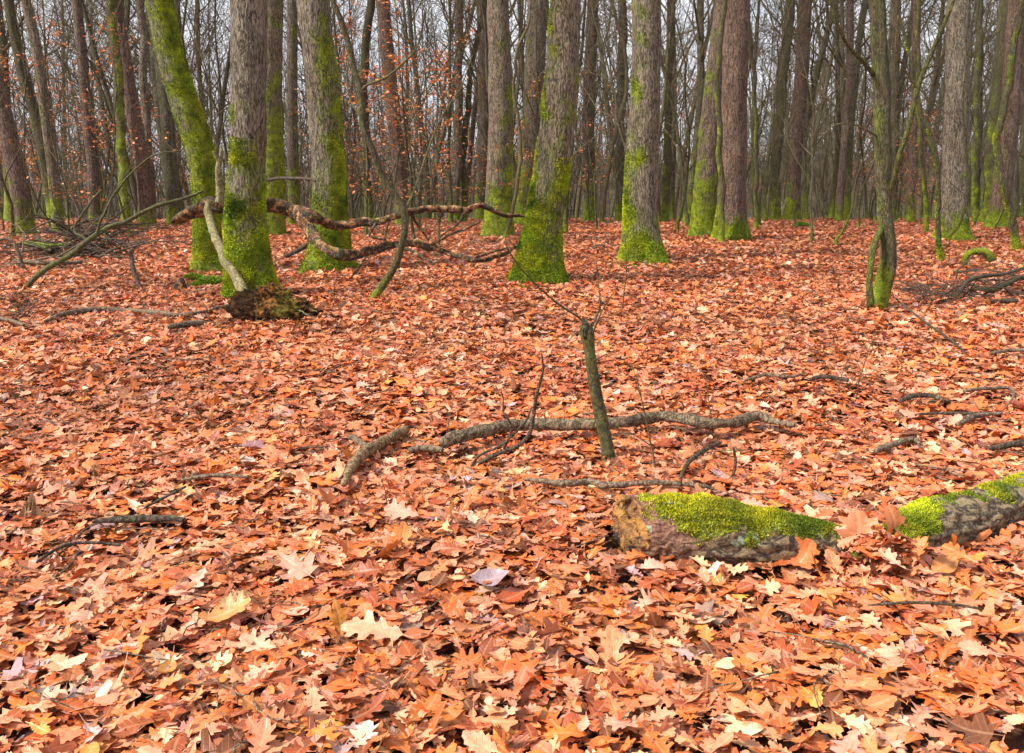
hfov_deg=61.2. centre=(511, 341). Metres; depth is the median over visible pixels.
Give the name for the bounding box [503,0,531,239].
sapling
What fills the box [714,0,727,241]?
sapling
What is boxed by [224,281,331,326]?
root clump
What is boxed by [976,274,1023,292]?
fallen branch
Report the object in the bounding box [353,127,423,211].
beech sapling
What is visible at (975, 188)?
oak tree
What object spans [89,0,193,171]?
slender tree
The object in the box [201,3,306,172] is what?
bare tree
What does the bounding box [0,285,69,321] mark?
brush pile
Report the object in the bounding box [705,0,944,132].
bare tree
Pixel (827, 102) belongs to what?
bare tree
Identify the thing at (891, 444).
fallen branch
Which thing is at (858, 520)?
oak leaf
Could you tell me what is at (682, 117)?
crooked sapling
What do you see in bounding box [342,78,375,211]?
slender tree
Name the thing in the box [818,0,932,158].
bare tree
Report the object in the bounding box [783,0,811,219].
oak tree
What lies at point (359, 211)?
crooked sapling
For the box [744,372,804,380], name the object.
fallen branch
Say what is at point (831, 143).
bare tree
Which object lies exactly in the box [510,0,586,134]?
bare tree
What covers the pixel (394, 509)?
oak leaf
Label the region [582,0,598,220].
oak tree
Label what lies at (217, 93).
slender tree
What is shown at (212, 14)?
sky
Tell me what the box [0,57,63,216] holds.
beech sapling
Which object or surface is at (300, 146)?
crooked sapling
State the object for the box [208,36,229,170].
bare tree
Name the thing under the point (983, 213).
oak tree
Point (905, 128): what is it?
slender tree
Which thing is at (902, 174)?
slender tree
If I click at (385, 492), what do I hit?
seedling
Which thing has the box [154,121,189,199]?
beech sapling
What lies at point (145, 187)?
oak tree
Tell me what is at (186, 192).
bare tree
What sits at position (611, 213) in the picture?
crooked sapling
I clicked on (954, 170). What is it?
oak tree
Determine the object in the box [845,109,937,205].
beech sapling
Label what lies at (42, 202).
bare tree
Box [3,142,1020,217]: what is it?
hillside wood
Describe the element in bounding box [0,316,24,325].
fallen branch
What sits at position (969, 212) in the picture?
slender tree
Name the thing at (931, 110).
slender tree
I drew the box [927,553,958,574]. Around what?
maple leaf
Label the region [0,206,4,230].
crooked sapling
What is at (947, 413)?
fallen branch
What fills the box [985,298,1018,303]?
fallen branch
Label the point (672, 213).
bare tree
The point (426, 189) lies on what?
bare tree
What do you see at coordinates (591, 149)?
slender tree
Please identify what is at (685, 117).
beech sapling
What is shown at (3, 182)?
crooked sapling
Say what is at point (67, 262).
dead bough
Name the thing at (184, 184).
beech sapling
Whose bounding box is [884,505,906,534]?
oak leaf
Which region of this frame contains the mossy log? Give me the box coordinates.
[610,471,1023,570]
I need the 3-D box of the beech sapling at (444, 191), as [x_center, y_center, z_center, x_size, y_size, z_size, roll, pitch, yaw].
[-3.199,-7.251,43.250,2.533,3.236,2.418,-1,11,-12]
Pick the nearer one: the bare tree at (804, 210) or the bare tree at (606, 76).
the bare tree at (804, 210)
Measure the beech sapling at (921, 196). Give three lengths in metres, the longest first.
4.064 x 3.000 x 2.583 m
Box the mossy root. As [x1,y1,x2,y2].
[961,247,995,265]
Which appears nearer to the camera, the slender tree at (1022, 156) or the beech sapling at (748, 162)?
the slender tree at (1022, 156)
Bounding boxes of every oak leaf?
[184,590,250,621]
[341,610,413,640]
[384,497,425,519]
[789,536,819,574]
[824,549,843,576]
[836,509,884,574]
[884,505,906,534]
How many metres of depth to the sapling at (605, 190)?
26.11 m
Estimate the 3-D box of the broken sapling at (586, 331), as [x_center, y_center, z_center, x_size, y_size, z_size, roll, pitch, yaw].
[0.255,0.109,4.009,0.601,1.166,0.217,-8,13,-35]
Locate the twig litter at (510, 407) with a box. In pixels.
[0,249,1023,752]
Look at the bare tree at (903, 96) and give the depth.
54.09 m
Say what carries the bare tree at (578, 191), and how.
on the forest floor
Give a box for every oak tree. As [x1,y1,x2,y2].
[0,65,37,235]
[3,0,51,225]
[21,0,65,230]
[71,0,100,223]
[105,0,131,226]
[115,0,155,227]
[136,0,156,223]
[144,0,181,225]
[144,0,222,271]
[220,0,281,300]
[266,0,286,235]
[286,0,298,223]
[296,0,357,276]
[359,0,374,217]
[376,0,409,225]
[452,0,463,222]
[461,0,486,221]
[472,0,488,219]
[480,0,515,239]
[507,0,580,288]
[513,0,547,224]
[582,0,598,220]
[614,0,627,221]
[616,0,669,267]
[661,0,675,221]
[687,0,722,235]
[710,0,752,243]
[768,0,795,219]
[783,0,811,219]
[834,0,853,221]
[890,0,900,220]
[906,0,921,221]
[932,0,975,242]
[971,0,983,221]
[976,0,1006,222]
[982,0,1023,230]
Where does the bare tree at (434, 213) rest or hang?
on the forest floor
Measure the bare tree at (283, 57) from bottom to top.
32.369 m
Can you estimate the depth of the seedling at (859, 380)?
5.34 m
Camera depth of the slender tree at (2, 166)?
38.80 m
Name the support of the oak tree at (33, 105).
on the forest floor
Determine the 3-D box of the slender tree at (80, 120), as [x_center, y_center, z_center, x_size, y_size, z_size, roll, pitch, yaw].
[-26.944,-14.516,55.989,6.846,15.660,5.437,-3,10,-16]
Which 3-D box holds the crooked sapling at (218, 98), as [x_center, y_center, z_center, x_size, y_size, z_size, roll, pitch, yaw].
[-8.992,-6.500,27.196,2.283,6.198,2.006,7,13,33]
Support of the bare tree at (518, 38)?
on the forest floor
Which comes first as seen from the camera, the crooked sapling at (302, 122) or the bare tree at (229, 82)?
the crooked sapling at (302, 122)
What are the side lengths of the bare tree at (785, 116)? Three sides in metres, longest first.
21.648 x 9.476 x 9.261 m
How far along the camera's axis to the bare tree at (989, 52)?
38.55 m
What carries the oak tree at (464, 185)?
on the forest floor
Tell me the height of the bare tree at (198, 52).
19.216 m
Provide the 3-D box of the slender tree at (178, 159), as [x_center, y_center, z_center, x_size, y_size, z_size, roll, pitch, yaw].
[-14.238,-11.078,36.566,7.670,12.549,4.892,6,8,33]
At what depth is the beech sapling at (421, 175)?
21.07 m
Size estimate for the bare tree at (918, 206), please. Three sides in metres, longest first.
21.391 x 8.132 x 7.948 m
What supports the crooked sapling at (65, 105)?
on the forest floor
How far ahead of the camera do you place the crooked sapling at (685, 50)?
26.27 m
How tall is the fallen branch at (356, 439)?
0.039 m
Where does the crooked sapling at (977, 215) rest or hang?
on the forest floor
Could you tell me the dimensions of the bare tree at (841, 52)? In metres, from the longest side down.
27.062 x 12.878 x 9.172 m
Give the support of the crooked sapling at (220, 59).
on the forest floor
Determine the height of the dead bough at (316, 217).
0.829 m
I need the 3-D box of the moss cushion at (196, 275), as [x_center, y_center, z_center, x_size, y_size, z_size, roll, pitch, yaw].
[-4.347,-0.876,11.812,0.380,0.172,0.328,0,11,0]
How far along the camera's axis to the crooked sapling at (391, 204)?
17.16 m
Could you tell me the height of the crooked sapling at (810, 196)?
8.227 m
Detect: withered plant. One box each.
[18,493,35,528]
[182,468,202,488]
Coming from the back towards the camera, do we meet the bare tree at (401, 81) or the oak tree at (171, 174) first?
the bare tree at (401, 81)
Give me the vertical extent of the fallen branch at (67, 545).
0.070 m
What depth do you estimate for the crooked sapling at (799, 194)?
23.30 m
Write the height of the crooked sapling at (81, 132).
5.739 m
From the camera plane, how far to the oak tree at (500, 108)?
19.45 m
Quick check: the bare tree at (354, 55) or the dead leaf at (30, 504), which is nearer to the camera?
the dead leaf at (30, 504)
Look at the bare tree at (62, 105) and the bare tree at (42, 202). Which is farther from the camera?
the bare tree at (62, 105)
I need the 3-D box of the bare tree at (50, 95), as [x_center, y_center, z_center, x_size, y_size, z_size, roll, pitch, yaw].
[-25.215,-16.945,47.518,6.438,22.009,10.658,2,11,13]
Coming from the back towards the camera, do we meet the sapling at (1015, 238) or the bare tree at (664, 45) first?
the bare tree at (664, 45)
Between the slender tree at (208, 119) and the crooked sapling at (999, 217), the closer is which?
the crooked sapling at (999, 217)
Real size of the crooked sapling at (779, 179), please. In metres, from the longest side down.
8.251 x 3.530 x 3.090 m
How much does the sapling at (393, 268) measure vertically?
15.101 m
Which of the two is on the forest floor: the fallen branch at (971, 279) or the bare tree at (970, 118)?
the bare tree at (970, 118)
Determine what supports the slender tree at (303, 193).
on the forest floor
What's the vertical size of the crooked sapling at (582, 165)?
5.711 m
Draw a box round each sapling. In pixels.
[0,0,72,204]
[0,0,85,240]
[0,0,89,226]
[0,2,63,183]
[0,7,182,237]
[0,20,55,236]
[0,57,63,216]
[0,121,37,204]
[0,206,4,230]
[5,11,49,216]
[18,115,74,204]
[25,53,127,218]
[29,109,101,213]
[31,0,106,217]
[36,1,117,182]
[45,9,186,213]
[48,1,125,180]
[50,70,127,202]
[56,116,112,216]
[75,0,208,240]
[82,0,224,191]
[87,6,157,152]
[98,16,224,179]
[112,48,190,188]
[144,0,229,219]
[151,33,228,191]
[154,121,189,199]
[155,133,226,205]
[192,2,229,135]
[198,38,229,188]
[280,1,414,234]
[283,2,368,182]
[283,11,308,181]
[283,13,419,198]
[284,8,387,217]
[284,38,346,200]
[285,0,374,184]
[285,4,358,181]
[285,23,310,156]
[330,0,472,303]
[339,0,471,240]
[341,33,386,188]
[342,1,438,207]
[343,0,525,238]
[345,83,404,216]
[347,20,484,231]
[348,41,417,215]
[351,46,477,218]
[352,0,461,246]
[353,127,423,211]
[368,75,418,186]
[371,15,447,192]
[378,0,464,170]
[386,99,440,217]
[399,0,517,188]
[401,0,485,222]
[432,33,476,215]
[433,165,472,215]
[463,1,547,150]
[481,0,629,156]
[484,77,613,212]
[485,81,523,175]
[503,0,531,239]
[503,240,620,468]
[513,0,619,148]
[513,58,591,158]
[517,64,611,177]
[527,0,686,150]
[563,0,586,231]
[572,69,613,218]
[575,0,630,228]
[575,107,628,206]
[576,2,685,222]
[578,34,678,182]
[580,0,666,222]
[586,0,805,233]
[593,0,682,145]
[599,67,682,187]
[600,0,628,223]
[659,50,707,193]
[661,32,706,185]
[674,15,749,136]
[679,0,804,153]
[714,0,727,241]
[745,0,908,240]
[746,135,785,196]
[748,2,836,219]
[749,11,759,229]
[759,6,855,226]
[768,4,839,188]
[799,1,890,218]
[810,59,908,176]
[811,0,944,227]
[829,0,948,244]
[839,75,873,188]
[840,100,909,196]
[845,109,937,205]
[849,71,875,219]
[852,81,930,217]
[852,143,872,206]
[854,0,982,222]
[870,91,971,223]
[872,1,970,217]
[875,1,977,223]
[889,0,1017,243]
[894,0,944,260]
[902,19,1019,166]
[902,140,940,208]
[915,0,928,232]
[917,53,990,179]
[921,0,1023,174]
[936,3,1023,225]
[973,10,1023,229]
[987,81,1023,212]
[991,0,1023,252]
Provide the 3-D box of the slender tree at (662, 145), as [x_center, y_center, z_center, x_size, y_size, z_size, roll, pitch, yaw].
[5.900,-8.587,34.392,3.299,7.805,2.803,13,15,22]
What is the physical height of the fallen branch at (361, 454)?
0.084 m
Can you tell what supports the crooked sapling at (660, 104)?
on the forest floor
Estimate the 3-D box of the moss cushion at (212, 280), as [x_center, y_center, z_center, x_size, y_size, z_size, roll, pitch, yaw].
[-3.982,-0.796,11.441,0.540,0.192,0.394,0,11,0]
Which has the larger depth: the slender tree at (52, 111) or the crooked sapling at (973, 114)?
the slender tree at (52, 111)
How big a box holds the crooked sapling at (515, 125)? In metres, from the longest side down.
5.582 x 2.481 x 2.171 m
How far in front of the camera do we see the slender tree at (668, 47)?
22.33 m
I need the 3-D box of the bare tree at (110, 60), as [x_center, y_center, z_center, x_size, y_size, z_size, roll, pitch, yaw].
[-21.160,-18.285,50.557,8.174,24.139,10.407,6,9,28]
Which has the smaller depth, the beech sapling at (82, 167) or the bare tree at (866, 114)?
the beech sapling at (82, 167)
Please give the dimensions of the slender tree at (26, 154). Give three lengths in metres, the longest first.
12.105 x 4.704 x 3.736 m
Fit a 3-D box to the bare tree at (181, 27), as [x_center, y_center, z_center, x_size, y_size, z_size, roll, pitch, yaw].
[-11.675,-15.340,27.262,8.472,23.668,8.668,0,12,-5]
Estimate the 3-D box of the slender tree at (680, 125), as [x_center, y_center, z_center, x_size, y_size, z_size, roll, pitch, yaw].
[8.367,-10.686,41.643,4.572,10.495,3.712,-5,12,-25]
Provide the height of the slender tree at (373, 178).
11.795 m
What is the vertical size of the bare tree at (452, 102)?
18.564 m
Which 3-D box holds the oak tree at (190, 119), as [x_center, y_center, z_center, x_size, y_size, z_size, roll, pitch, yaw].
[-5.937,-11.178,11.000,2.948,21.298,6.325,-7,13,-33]
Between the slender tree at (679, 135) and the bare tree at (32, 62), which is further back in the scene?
the slender tree at (679, 135)
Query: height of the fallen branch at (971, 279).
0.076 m
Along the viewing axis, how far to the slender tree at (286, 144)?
60.45 m
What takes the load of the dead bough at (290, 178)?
attached to the oak tree at (329, 198)
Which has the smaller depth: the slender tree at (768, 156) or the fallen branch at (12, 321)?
the fallen branch at (12, 321)
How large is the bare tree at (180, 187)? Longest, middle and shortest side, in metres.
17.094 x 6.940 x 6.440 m
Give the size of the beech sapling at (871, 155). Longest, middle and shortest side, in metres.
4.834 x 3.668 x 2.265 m
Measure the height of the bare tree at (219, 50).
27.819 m
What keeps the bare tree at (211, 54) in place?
on the forest floor
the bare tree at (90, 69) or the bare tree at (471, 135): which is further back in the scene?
the bare tree at (90, 69)
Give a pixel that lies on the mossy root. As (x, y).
(986, 252)
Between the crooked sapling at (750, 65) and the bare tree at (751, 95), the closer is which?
the crooked sapling at (750, 65)
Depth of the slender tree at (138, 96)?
45.97 m
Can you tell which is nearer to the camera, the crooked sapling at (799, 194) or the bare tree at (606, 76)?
the crooked sapling at (799, 194)
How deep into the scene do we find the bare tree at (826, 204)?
63.67 m
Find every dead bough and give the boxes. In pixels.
[0,236,25,267]
[13,259,82,264]
[21,235,63,251]
[25,150,202,289]
[129,252,141,287]
[170,196,517,277]
[204,199,247,290]
[212,145,223,203]
[266,176,315,181]
[279,242,307,258]
[291,187,524,250]
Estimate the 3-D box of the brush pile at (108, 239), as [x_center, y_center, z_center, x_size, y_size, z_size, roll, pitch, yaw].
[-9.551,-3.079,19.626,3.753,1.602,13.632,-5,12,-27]
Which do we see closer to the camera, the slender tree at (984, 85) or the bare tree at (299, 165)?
the slender tree at (984, 85)
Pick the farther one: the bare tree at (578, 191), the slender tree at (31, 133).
the bare tree at (578, 191)
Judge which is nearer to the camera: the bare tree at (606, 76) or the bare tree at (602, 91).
the bare tree at (606, 76)
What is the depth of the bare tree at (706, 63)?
57.02 m
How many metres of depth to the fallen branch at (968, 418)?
4.79 m
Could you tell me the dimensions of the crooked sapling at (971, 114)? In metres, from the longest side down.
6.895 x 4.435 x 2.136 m
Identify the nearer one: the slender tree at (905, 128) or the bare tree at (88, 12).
the bare tree at (88, 12)
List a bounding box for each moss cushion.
[182,271,203,279]
[189,280,205,285]
[195,275,221,284]
[790,221,809,227]
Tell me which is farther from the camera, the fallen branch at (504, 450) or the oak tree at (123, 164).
the oak tree at (123, 164)
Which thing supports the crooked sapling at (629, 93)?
on the forest floor
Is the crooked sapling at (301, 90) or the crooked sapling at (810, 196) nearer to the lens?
the crooked sapling at (810, 196)
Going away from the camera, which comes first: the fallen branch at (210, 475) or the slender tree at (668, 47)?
the fallen branch at (210, 475)
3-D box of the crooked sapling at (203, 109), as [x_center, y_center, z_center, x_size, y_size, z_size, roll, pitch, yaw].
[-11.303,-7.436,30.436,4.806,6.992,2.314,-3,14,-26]
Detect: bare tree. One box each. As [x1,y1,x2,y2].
[0,0,26,220]
[0,0,58,209]
[2,0,75,129]
[3,0,111,112]
[3,0,112,200]
[8,0,103,217]
[8,0,131,217]
[11,0,135,185]
[11,0,174,221]
[11,48,73,177]
[12,0,113,216]
[17,16,81,173]
[18,0,111,215]
[18,0,194,61]
[23,0,136,216]
[34,28,87,200]
[35,0,229,218]
[35,1,148,154]
[38,6,152,217]
[40,0,202,99]
[52,0,162,174]
[58,7,113,198]
[59,0,228,210]
[85,0,165,221]
[85,0,226,206]
[89,0,229,93]
[103,0,229,178]
[121,0,201,213]
[130,0,286,102]
[180,0,339,155]
[181,0,230,129]
[182,0,229,169]
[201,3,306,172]
[204,0,228,151]
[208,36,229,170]
[224,1,301,134]
[282,10,356,160]
[282,53,310,207]
[283,0,379,107]
[283,0,397,154]
[283,1,336,162]
[283,1,362,161]
[304,0,378,185]
[330,0,384,172]
[338,0,474,218]
[341,0,477,203]
[353,0,526,216]
[353,0,661,109]
[355,0,439,178]
[356,35,416,174]
[372,0,523,217]
[392,0,510,217]
[396,2,465,216]
[397,0,477,203]
[401,0,585,96]
[421,2,476,205]
[467,6,526,134]
[509,4,545,156]
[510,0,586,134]
[511,0,615,135]
[517,0,662,163]
[544,0,628,158]
[545,49,607,215]
[546,0,663,207]
[546,0,689,217]
[577,0,704,217]
[579,2,628,150]
[579,2,631,177]
[598,0,768,113]
[600,0,705,115]
[604,0,710,135]
[628,1,714,218]
[661,0,783,210]
[675,83,694,200]
[681,0,804,222]
[683,1,760,141]
[690,10,789,155]
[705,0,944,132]
[706,0,997,132]
[711,0,871,176]
[746,19,771,217]
[747,1,834,198]
[747,38,776,197]
[750,3,822,155]
[752,0,867,218]
[755,0,887,217]
[766,1,921,203]
[769,4,858,213]
[791,12,869,192]
[806,1,869,181]
[811,0,945,219]
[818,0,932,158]
[821,12,909,171]
[828,0,988,217]
[829,0,940,138]
[831,0,1023,121]
[832,29,887,195]
[834,18,908,217]
[844,1,904,217]
[861,0,996,217]
[889,1,1023,217]
[899,3,990,217]
[901,0,996,217]
[902,0,997,217]
[908,2,993,145]
[928,0,996,200]
[928,3,995,151]
[942,10,996,196]
[969,2,996,160]
[970,0,1023,124]
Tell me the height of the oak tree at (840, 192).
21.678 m
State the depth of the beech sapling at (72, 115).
27.39 m
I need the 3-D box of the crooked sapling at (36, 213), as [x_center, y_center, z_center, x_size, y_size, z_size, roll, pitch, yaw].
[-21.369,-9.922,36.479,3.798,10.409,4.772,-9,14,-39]
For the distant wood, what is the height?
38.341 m
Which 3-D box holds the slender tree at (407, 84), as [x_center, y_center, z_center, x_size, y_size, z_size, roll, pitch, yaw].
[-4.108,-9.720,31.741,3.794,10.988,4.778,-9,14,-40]
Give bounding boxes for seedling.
[374,472,398,524]
[442,388,461,432]
[616,233,641,306]
[616,348,655,467]
[700,368,720,437]
[835,345,860,392]
[853,325,880,398]
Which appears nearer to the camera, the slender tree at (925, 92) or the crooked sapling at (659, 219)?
the crooked sapling at (659, 219)
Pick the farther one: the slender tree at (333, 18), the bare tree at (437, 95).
the bare tree at (437, 95)
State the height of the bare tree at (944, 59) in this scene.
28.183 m
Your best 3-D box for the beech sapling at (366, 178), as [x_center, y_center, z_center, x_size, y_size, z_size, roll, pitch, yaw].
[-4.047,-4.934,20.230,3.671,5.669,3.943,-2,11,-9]
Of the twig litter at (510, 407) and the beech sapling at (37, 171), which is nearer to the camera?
the twig litter at (510, 407)
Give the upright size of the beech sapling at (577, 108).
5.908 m
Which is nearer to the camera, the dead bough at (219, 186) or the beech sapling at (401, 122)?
the dead bough at (219, 186)
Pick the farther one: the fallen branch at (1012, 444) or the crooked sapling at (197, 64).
the crooked sapling at (197, 64)
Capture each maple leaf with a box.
[276,550,318,579]
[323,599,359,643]
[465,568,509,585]
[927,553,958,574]
[960,529,991,548]
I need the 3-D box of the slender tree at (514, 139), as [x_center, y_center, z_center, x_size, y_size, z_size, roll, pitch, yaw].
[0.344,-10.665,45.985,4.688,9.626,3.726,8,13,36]
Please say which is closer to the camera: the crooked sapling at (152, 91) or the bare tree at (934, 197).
the crooked sapling at (152, 91)
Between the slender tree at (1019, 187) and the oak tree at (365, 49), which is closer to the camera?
the oak tree at (365, 49)
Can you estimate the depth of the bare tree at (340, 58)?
54.17 m
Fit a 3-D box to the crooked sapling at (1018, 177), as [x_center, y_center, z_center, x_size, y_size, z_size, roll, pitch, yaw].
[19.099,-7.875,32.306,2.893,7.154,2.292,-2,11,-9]
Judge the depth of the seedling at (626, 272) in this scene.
9.18 m
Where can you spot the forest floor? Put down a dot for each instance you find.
(1012, 738)
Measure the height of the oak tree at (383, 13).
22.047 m
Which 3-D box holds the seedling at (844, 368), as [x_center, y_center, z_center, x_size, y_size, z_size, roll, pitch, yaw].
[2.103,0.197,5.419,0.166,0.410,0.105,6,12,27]
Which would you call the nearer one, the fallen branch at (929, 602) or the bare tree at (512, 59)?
the fallen branch at (929, 602)
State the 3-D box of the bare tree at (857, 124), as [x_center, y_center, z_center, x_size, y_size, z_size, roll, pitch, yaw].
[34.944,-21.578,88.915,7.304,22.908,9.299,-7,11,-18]
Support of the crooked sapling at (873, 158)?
on the forest floor
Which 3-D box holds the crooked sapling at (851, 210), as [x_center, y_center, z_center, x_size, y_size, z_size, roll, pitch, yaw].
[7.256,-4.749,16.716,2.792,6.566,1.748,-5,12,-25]
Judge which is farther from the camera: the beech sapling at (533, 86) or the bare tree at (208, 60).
the bare tree at (208, 60)
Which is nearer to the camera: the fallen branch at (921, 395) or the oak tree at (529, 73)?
the fallen branch at (921, 395)
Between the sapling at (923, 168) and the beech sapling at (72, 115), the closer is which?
the sapling at (923, 168)
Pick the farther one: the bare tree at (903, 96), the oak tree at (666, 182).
the bare tree at (903, 96)
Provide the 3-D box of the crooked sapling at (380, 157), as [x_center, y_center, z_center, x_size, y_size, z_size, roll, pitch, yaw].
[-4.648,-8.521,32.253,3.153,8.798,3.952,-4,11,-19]
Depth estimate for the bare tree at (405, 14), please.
58.51 m
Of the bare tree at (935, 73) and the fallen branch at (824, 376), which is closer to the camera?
the fallen branch at (824, 376)
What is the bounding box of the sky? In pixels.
[3,0,1021,204]
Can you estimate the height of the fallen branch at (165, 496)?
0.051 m
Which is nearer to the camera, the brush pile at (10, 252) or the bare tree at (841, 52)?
the brush pile at (10, 252)
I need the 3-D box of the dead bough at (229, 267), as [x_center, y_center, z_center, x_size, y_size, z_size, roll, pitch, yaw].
[-3.421,-1.114,10.231,0.185,1.065,2.161,-6,12,-28]
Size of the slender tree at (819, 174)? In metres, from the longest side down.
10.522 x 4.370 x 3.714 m
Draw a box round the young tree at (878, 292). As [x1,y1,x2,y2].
[819,0,954,311]
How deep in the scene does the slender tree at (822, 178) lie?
39.19 m
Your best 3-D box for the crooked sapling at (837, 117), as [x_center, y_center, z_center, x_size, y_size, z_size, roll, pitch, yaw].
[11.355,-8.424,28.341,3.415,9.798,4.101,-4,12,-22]
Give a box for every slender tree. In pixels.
[0,42,29,203]
[2,81,39,189]
[8,57,85,216]
[10,43,82,217]
[13,13,78,186]
[17,0,102,216]
[43,0,171,219]
[53,6,129,202]
[71,109,109,217]
[86,0,229,172]
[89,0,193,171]
[97,0,229,179]
[98,1,157,166]
[130,8,218,196]
[131,128,164,213]
[145,10,200,217]
[147,0,285,175]
[154,135,176,202]
[184,20,229,173]
[190,0,230,160]
[282,0,309,205]
[282,0,338,175]
[282,0,385,208]
[282,0,392,169]
[284,0,414,217]
[284,84,307,199]
[297,29,386,217]
[298,0,431,184]
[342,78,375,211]
[344,48,388,216]
[349,39,435,190]
[351,0,473,183]
[357,0,486,222]
[359,75,413,216]
[418,0,541,155]
[432,0,546,177]
[512,60,521,195]
[548,0,631,220]
[572,8,629,203]
[573,51,628,213]
[579,73,612,217]
[582,0,714,144]
[600,0,713,226]
[657,29,695,206]
[658,74,694,197]
[659,13,709,214]
[662,0,853,221]
[681,0,785,177]
[693,0,833,224]
[746,0,819,178]
[746,5,871,217]
[747,0,832,212]
[748,25,828,195]
[749,51,829,202]
[751,30,869,217]
[761,1,871,217]
[800,100,833,215]
[805,0,940,217]
[807,1,873,191]
[812,128,856,213]
[815,24,869,200]
[833,87,906,217]
[863,3,987,175]
[863,4,969,213]
[868,12,940,194]
[869,0,945,217]
[898,67,943,199]
[899,2,983,217]
[903,0,986,216]
[905,1,990,217]
[906,0,997,147]
[907,9,1023,170]
[929,0,1023,205]
[937,2,1019,170]
[968,58,992,202]
[971,0,1023,217]
[971,13,1023,157]
[1013,143,1020,208]
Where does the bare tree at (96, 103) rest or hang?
on the forest floor
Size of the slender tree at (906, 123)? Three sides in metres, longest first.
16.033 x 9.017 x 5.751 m
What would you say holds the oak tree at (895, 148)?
on the forest floor
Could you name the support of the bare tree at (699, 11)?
on the forest floor
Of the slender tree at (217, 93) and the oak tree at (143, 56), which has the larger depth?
the slender tree at (217, 93)
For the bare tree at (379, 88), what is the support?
on the forest floor
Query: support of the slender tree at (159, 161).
on the forest floor
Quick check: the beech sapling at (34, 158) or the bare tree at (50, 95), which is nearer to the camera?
the beech sapling at (34, 158)
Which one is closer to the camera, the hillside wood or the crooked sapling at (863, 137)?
the crooked sapling at (863, 137)
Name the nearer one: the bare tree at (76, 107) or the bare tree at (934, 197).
the bare tree at (934, 197)
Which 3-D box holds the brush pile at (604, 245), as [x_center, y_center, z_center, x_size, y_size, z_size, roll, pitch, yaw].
[1.683,-2.556,19.906,2.504,0.398,7.252,0,11,0]
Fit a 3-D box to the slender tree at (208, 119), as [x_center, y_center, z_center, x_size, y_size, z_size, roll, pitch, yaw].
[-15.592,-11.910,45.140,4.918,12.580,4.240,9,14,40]
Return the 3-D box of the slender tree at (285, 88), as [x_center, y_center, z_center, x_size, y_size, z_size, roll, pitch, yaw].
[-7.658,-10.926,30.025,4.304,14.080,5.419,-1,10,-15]
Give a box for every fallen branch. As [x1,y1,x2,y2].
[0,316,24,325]
[36,523,120,572]
[43,304,228,322]
[92,514,185,523]
[144,485,186,508]
[166,320,203,328]
[181,473,249,480]
[341,425,409,486]
[347,433,366,446]
[409,444,443,453]
[439,411,795,447]
[470,353,543,466]
[523,478,713,489]
[678,441,720,485]
[729,447,736,478]
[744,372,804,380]
[807,374,848,381]
[868,601,982,609]
[873,436,920,452]
[894,297,966,352]
[900,392,950,403]
[914,411,982,415]
[955,412,1002,425]
[957,267,1023,294]
[963,386,1014,407]
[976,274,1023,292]
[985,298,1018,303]
[988,348,1023,354]
[988,439,1023,450]
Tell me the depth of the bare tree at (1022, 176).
40.34 m
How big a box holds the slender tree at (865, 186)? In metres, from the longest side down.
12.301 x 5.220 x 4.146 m
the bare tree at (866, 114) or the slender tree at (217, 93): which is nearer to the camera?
the slender tree at (217, 93)
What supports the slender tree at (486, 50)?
on the forest floor
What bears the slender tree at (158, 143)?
on the forest floor
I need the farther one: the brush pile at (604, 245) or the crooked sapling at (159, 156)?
the crooked sapling at (159, 156)
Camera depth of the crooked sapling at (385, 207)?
29.30 m
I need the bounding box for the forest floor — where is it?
[0,186,1023,752]
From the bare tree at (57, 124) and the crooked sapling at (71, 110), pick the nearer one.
the crooked sapling at (71, 110)
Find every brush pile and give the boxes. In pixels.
[0,169,191,260]
[0,210,119,269]
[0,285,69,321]
[62,200,191,252]
[351,196,521,259]
[563,225,619,250]
[892,267,992,307]
[894,231,1023,301]
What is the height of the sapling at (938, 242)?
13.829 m
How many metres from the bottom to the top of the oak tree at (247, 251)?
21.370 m
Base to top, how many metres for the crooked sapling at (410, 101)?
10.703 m
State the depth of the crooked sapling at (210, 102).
15.91 m
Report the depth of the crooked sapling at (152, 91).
25.81 m
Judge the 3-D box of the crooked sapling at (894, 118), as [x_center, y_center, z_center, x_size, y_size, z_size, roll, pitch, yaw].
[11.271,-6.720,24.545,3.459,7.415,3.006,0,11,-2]
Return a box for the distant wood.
[1,1,1020,218]
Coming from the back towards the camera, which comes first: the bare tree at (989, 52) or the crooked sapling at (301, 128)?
the bare tree at (989, 52)
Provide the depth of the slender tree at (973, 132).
52.77 m
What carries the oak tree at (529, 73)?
on the forest floor
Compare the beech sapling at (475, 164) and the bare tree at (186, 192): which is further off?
the bare tree at (186, 192)

